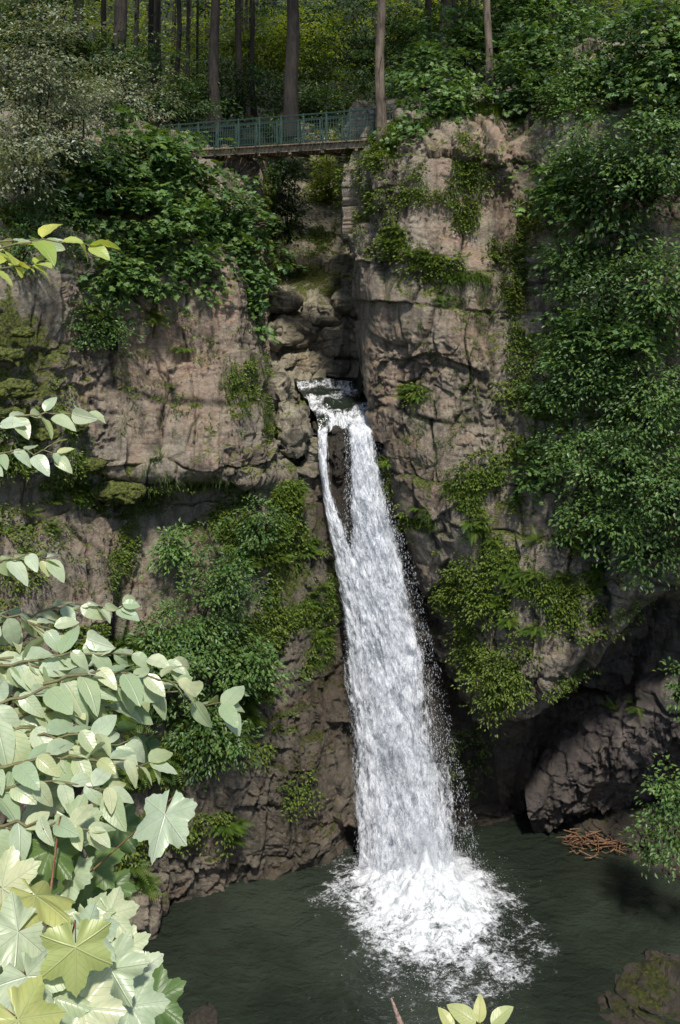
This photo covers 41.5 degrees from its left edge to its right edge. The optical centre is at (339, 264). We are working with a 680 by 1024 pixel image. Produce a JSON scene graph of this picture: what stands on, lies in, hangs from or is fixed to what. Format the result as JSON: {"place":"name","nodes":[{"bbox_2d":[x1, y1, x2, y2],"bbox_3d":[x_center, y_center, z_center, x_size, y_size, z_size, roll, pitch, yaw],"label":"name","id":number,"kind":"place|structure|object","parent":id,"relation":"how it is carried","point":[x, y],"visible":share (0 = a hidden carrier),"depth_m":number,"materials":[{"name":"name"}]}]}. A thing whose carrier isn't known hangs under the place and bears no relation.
{"place":"outdoors","nodes":[
{"label":"outdoors","id":0,"kind":"place"},
{"bbox_2d":[0,777,197,1023],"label":"sycamore sapling","id":1,"kind":"object","parent":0,"point":[64,959],"visible":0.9,"depth_m":1.82,"materials":[{"name":"green plant"}]},
{"bbox_2d":[0,224,244,860],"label":"knotweed plant","id":2,"kind":"object","parent":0,"point":[36,749],"visible":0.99,"depth_m":2.62,"materials":[{"name":"green plant"}]},
{"bbox_2d":[294,376,367,431],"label":"stream water","id":3,"kind":"structure","parent":0,"point":[343,403],"depth_m":38.28,"materials":[{"name":"white liquid"}]},
{"bbox_2d":[0,99,671,967],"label":"cliff","id":4,"kind":"structure","parent":0,"point":[322,741],"depth_m":31.47,"materials":[{"name":"stone"}]},
{"bbox_2d":[0,347,24,362],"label":"moss cushion","id":5,"kind":"object","parent":4,"relation":"on","point":[10,355],"visible":1,"depth_m":26.80,"materials":[{"name":"green plant"}]},
{"bbox_2d":[0,405,27,418],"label":"moss cushion","id":6,"kind":"object","parent":4,"relation":"on","point":[6,411],"visible":0.7,"depth_m":26.51,"materials":[{"name":"green plant"}]},
{"bbox_2d":[0,378,34,399],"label":"moss cushion","id":7,"kind":"object","parent":4,"relation":"on","point":[17,389],"visible":1,"depth_m":26.42,"materials":[{"name":"green plant"}]},
{"bbox_2d":[9,326,35,337],"bbox_3d":[-9.698,2.060,27.395,0.788,0.372,0.529,0,0,0],"label":"moss cushion","id":8,"kind":"object","parent":4,"relation":"on","point":[25,332],"visible":1,"depth_m":27.23,"materials":[{"name":"green plant"}]},
{"bbox_2d":[30,427,60,442],"bbox_3d":[-9.053,5.240,27.583,0.943,0.465,0.622,0,0,0],"label":"moss cushion","id":9,"kind":"object","parent":4,"relation":"on","point":[41,434],"visible":0.88,"depth_m":27.39,"materials":[{"name":"green plant"}]},
{"bbox_2d":[64,421,88,433],"bbox_3d":[-8.668,5.235,28.996,1.122,0.486,0.728,0,0,0],"label":"moss cushion","id":10,"kind":"object","parent":4,"relation":"on","point":[81,428],"visible":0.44,"depth_m":28.79,"materials":[{"name":"green plant"}]},
{"bbox_2d":[0,170,155,361],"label":"ivy shrub","id":11,"kind":"object","parent":4,"relation":"on","point":[42,221],"visible":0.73,"depth_m":29.43,"materials":[{"name":"green plant"}]},
{"bbox_2d":[74,457,106,471],"bbox_3d":[-8.169,6.565,29.399,1.049,0.482,0.686,0,0,0],"label":"moss cushion","id":12,"kind":"object","parent":4,"relation":"on","point":[92,464],"visible":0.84,"depth_m":29.16,"materials":[{"name":"green plant"}]},
{"bbox_2d":[0,0,189,214],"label":"linden tree","id":13,"kind":"object","parent":4,"relation":"on","point":[38,128],"visible":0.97,"depth_m":28.81,"materials":[{"name":"green plant"}]},
{"bbox_2d":[90,479,148,505],"bbox_3d":[-7.430,7.683,30.296,1.876,0.891,1.223,0,0,0],"label":"moss cushion","id":14,"kind":"object","parent":4,"relation":"on","point":[113,492],"visible":0.94,"depth_m":29.91,"materials":[{"name":"green plant"}]},
{"bbox_2d":[109,0,134,104],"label":"spruce tree","id":15,"kind":"object","parent":4,"relation":"on","point":[120,11],"visible":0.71,"depth_m":42.74,"materials":[{"name":"brown plant"}]},
{"bbox_2d":[39,102,304,343],"bbox_3d":[-6.925,-1.410,33.193,9.693,9.076,7.136,0,0,-41],"label":"maple shrub","id":16,"kind":"object","parent":4,"relation":"on","point":[164,178],"visible":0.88,"depth_m":31.95,"materials":[{"name":"green plant"}]},
{"bbox_2d":[108,493,309,791],"bbox_3d":[-4.793,12.733,30.014,7.442,9.567,3.659,0,0,-19],"label":"alder shrub","id":17,"kind":"object","parent":4,"relation":"on","point":[233,673],"visible":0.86,"depth_m":29.95,"materials":[{"name":"green plant"}]},
{"bbox_2d":[159,108,390,160],"bbox_3d":[-3.077,-5.427,38.600,11.148,1.846,1.940,0,0,30],"label":"footbridge","id":18,"kind":"object","parent":4,"relation":"on","point":[258,150],"visible":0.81,"depth_m":37.89,"materials":[{"name":"green paint"}]},
{"bbox_2d":[265,371,294,410],"bbox_3d":[-2.526,5.265,36.484,1.359,1.807,2.534,0,0,0],"label":"boulder","id":19,"kind":"object","parent":4,"relation":"on","point":[281,387],"visible":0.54,"depth_m":35.64,"materials":[{"name":"brown stone"}]},
{"bbox_2d":[273,399,311,458],"bbox_3d":[-1.815,6.218,34.227,1.511,2.293,2.870,0,0,0],"label":"boulder","id":20,"kind":"object","parent":4,"relation":"on","point":[294,425],"visible":0.98,"depth_m":33.30,"materials":[{"name":"brown stone"}]},
{"bbox_2d":[290,390,300,403],"bbox_3d":[-2.254,5.905,39.490,1.094,0.823,1.284,0,0,0],"label":"boulder","id":21,"kind":"object","parent":4,"relation":"on","point":[296,398],"visible":0.23,"depth_m":39.09,"materials":[{"name":"brown stone"}]},
{"bbox_2d":[283,0,311,137],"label":"spruce tree","id":22,"kind":"object","parent":4,"relation":"on","point":[291,104],"visible":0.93,"depth_m":43.73,"materials":[{"name":"brown plant"}]},
{"bbox_2d":[280,350,321,374],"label":"boulder","id":23,"kind":"object","parent":4,"relation":"on","point":[309,361],"visible":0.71,"depth_m":41.67,"materials":[{"name":"brown stone"}]},
{"bbox_2d":[0,77,617,674],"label":"grass","id":24,"kind":"structure","parent":4,"relation":"on","point":[478,275],"depth_m":31.98,"materials":[{"name":"green plant"}]},
{"bbox_2d":[370,0,387,143],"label":"spruce tree","id":25,"kind":"object","parent":24,"relation":"on","point":[381,116],"visible":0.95,"depth_m":34.45,"materials":[{"name":"brown plant"}]},
{"bbox_2d":[483,0,494,102],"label":"spruce tree","id":26,"kind":"object","parent":24,"relation":"on","point":[489,47],"visible":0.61,"depth_m":35.40,"materials":[{"name":"brown plant"}]},
{"bbox_2d":[306,403,315,418],"bbox_3d":[-1.392,6.154,37.523,1.016,0.706,1.032,0,0,0],"label":"boulder","id":27,"kind":"object","parent":4,"relation":"on","point":[312,415],"visible":0.23,"depth_m":37.12,"materials":[{"name":"black stone"}]},
{"bbox_2d":[303,437,322,463],"bbox_3d":[-1.116,7.180,34.534,0.926,1.076,1.356,0,0,0],"label":"boulder","id":28,"kind":"object","parent":4,"relation":"on","point":[311,455],"visible":0.65,"depth_m":33.98,"materials":[{"name":"beige stone"}]},
{"bbox_2d":[312,421,317,433],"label":"boulder","id":29,"kind":"object","parent":4,"relation":"on","point":[315,427],"visible":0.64,"depth_m":35.21,"materials":[{"name":"stone"}]},
{"bbox_2d":[299,296,342,326],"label":"boulder","id":30,"kind":"object","parent":4,"relation":"on","point":[321,311],"visible":0.77,"depth_m":42.95,"materials":[{"name":"brown stone"}]},
{"bbox_2d":[322,357,350,377],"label":"boulder","id":31,"kind":"object","parent":4,"relation":"on","point":[337,368],"visible":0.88,"depth_m":41.73,"materials":[{"name":"grey stone"}]},
{"bbox_2d":[331,425,341,437],"bbox_3d":[-0.123,6.588,35.295,0.521,0.663,1.014,0,0,0],"label":"boulder","id":32,"kind":"object","parent":4,"relation":"on","point":[335,430],"visible":0.62,"depth_m":34.92,"materials":[{"name":"stone"}]},
{"bbox_2d":[331,441,346,484],"bbox_3d":[-0.031,7.613,34.493,0.644,1.734,1.018,0,0,0],"label":"boulder","id":33,"kind":"object","parent":4,"relation":"on","point":[338,462],"visible":0.99,"depth_m":34.16,"materials":[{"name":"grey stone"}]},
{"bbox_2d":[22,217,679,907],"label":"fern foliage","id":34,"kind":"object","parent":4,"relation":"attached to","point":[150,885],"visible":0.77,"depth_m":30.66,"materials":[{"name":"green plant"}]},
{"bbox_2d":[0,0,679,426],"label":"ground","id":35,"kind":"structure","parent":0,"point":[268,118],"depth_m":90.17,"materials":[{"name":"soil"}]},
{"bbox_2d":[74,0,90,57],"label":"beech tree","id":36,"kind":"object","parent":35,"relation":"on","point":[80,14],"visible":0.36,"depth_m":47.80,"materials":[{"name":"brown plant"}]},
{"bbox_2d":[170,0,190,111],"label":"beech tree","id":37,"kind":"object","parent":35,"relation":"on","point":[178,40],"visible":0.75,"depth_m":49.91,"materials":[{"name":"brown plant"}]},
{"bbox_2d":[199,0,228,133],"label":"spruce tree","id":38,"kind":"object","parent":35,"relation":"on","point":[213,69],"visible":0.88,"depth_m":45.80,"materials":[{"name":"brown plant"}]},
{"bbox_2d":[0,0,457,272],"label":"forest undergrowth","id":39,"kind":"object","parent":35,"relation":"on","point":[199,105],"visible":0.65,"depth_m":45.82,"materials":[{"name":"green plant"}]},
{"bbox_2d":[243,0,259,116],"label":"beech tree","id":40,"kind":"object","parent":35,"relation":"on","point":[251,58],"visible":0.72,"depth_m":51.90,"materials":[{"name":"brown plant"}]},
{"bbox_2d":[269,289,303,315],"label":"boulder","id":41,"kind":"object","parent":35,"relation":"on","point":[290,302],"visible":0.66,"depth_m":42.67,"materials":[{"name":"grey stone"}]},
{"bbox_2d":[268,314,318,351],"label":"boulder","id":42,"kind":"object","parent":35,"relation":"on","point":[298,331],"visible":0.88,"depth_m":41.88,"materials":[{"name":"brown stone"}]},
{"bbox_2d":[165,0,439,209],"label":"sunlit shrub","id":43,"kind":"object","parent":35,"relation":"on","point":[271,47],"visible":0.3,"depth_m":59.64,"materials":[{"name":"green plant"}]},
{"bbox_2d":[269,121,359,403],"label":"ravine rock","id":44,"kind":"object","parent":35,"relation":"on","point":[329,284],"visible":0.06,"depth_m":48.72,"materials":[{"name":"brown stone"}]},
{"bbox_2d":[318,327,358,359],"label":"boulder","id":45,"kind":"object","parent":35,"relation":"on","point":[339,343],"visible":0.81,"depth_m":41.78,"materials":[{"name":"grey stone"}]},
{"bbox_2d":[0,0,679,181],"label":"forest","id":46,"kind":"object","parent":35,"relation":"on","point":[154,20],"depth_m":63.39,"materials":[{"name":"green plant"}]},
{"bbox_2d":[0,0,679,176],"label":"forest foliage","id":47,"kind":"object","parent":35,"relation":"on","point":[264,11],"visible":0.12,"depth_m":53.19,"materials":[{"name":"green plant"}]},
{"bbox_2d":[330,287,356,316],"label":"boulder","id":48,"kind":"object","parent":35,"relation":"on","point":[341,301],"visible":0.59,"depth_m":42.64,"materials":[{"name":"grey stone"}]},
{"bbox_2d":[439,0,446,78],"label":"beech tree","id":49,"kind":"object","parent":35,"relation":"on","point":[444,2],"visible":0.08,"depth_m":47.88,"materials":[{"name":"brown plant"}]},
{"bbox_2d":[584,0,593,38],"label":"beech tree","id":50,"kind":"object","parent":35,"relation":"on","point":[589,13],"visible":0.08,"depth_m":45.79,"materials":[{"name":"green plant"}]},
{"bbox_2d":[15,811,679,1023],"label":"pool water","id":51,"kind":"structure","parent":0,"point":[263,951],"depth_m":29.11,"materials":[{"name":"green liquid"}]},
{"bbox_2d":[113,880,171,940],"bbox_3d":[-7.123,21.531,29.863,2.791,2.172,2.475,0,0,0],"label":"boulder","id":52,"kind":"object","parent":51,"relation":"in","point":[146,919],"visible":0.29,"depth_m":29.26,"materials":[{"name":"beige stone"}]},
{"bbox_2d":[186,1002,217,1023],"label":"boulder","id":53,"kind":"object","parent":51,"relation":"in","point":[206,1014],"visible":1,"depth_m":26.19,"materials":[{"name":"stone"}]},
{"bbox_2d":[556,828,626,858],"bbox_3d":[10.467,21.757,33.790,4.644,0.647,1.671,0,0,0],"label":"driftwood pile","id":54,"kind":"object","parent":51,"relation":"in","point":[602,842],"visible":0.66,"depth_m":33.77,"materials":[{"name":"brown wood"}]},
{"bbox_2d":[525,668,679,832],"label":"boulder","id":55,"kind":"object","parent":51,"relation":"in","point":[601,758],"visible":0.96,"depth_m":33.60,"materials":[{"name":"grey stone"}]},
{"bbox_2d":[596,989,641,1023],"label":"boulder","id":56,"kind":"object","parent":51,"relation":"in","point":[618,1006],"visible":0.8,"depth_m":26.39,"materials":[{"name":"stone"}]},
{"bbox_2d":[615,949,679,1023],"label":"boulder","id":57,"kind":"object","parent":51,"relation":"in","point":[651,983],"visible":0.87,"depth_m":26.97,"materials":[{"name":"stone"}]},
{"bbox_2d":[390,998,402,1023],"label":"twig","id":58,"kind":"object","parent":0,"point":[398,1018],"depth_m":2.00,"materials":[{"name":"wood"}]},
{"bbox_2d":[311,423,501,848],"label":"waterfall rock wall","id":59,"kind":"structure","parent":0,"point":[483,806],"depth_m":34.67,"materials":[{"name":"stone"}]},
{"bbox_2d":[297,378,550,1023],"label":"waterfall","id":60,"kind":"structure","parent":0,"point":[416,873],"depth_m":32.26,"materials":[{"name":"liquid"}]},
{"bbox_2d":[438,993,512,1023],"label":"ash seedling","id":61,"kind":"object","parent":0,"point":[462,1013],"visible":1,"depth_m":1.91,"materials":[{"name":"green plant"}]},
{"bbox_2d":[334,24,679,829],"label":"cliff","id":62,"kind":"structure","parent":0,"point":[392,306],"depth_m":32.50,"materials":[{"name":"brown stone"}]},
{"bbox_2d":[427,550,548,737],"bbox_3d":[5.272,13.184,31.396,5.254,6.499,2.627,0,0,29],"label":"creeper shrub","id":63,"kind":"object","parent":62,"relation":"attached to","point":[492,698],"visible":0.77,"depth_m":31.31,"materials":[{"name":"green plant"}]},
{"bbox_2d":[451,44,529,68],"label":"shrub","id":64,"kind":"object","parent":62,"relation":"on","point":[474,60],"visible":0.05,"depth_m":40.77,"materials":[{"name":"green plant"}]},
{"bbox_2d":[350,0,679,506],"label":"hazel shrub","id":65,"kind":"object","parent":62,"relation":"on","point":[536,37],"visible":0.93,"depth_m":32.82,"materials":[{"name":"green plant"}]},
{"bbox_2d":[509,68,679,593],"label":"ash tree","id":66,"kind":"object","parent":62,"relation":"on","point":[628,191],"visible":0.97,"depth_m":29.34,"materials":[{"name":"green plant"}]},
{"bbox_2d":[569,798,679,879],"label":"river bank","id":67,"kind":"structure","parent":0,"point":[613,824],"depth_m":34.11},
{"bbox_2d":[619,656,679,882],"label":"elder shrub","id":68,"kind":"object","parent":67,"relation":"on","point":[669,797],"visible":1,"depth_m":29.14,"materials":[{"name":"green plant"}]}
]}

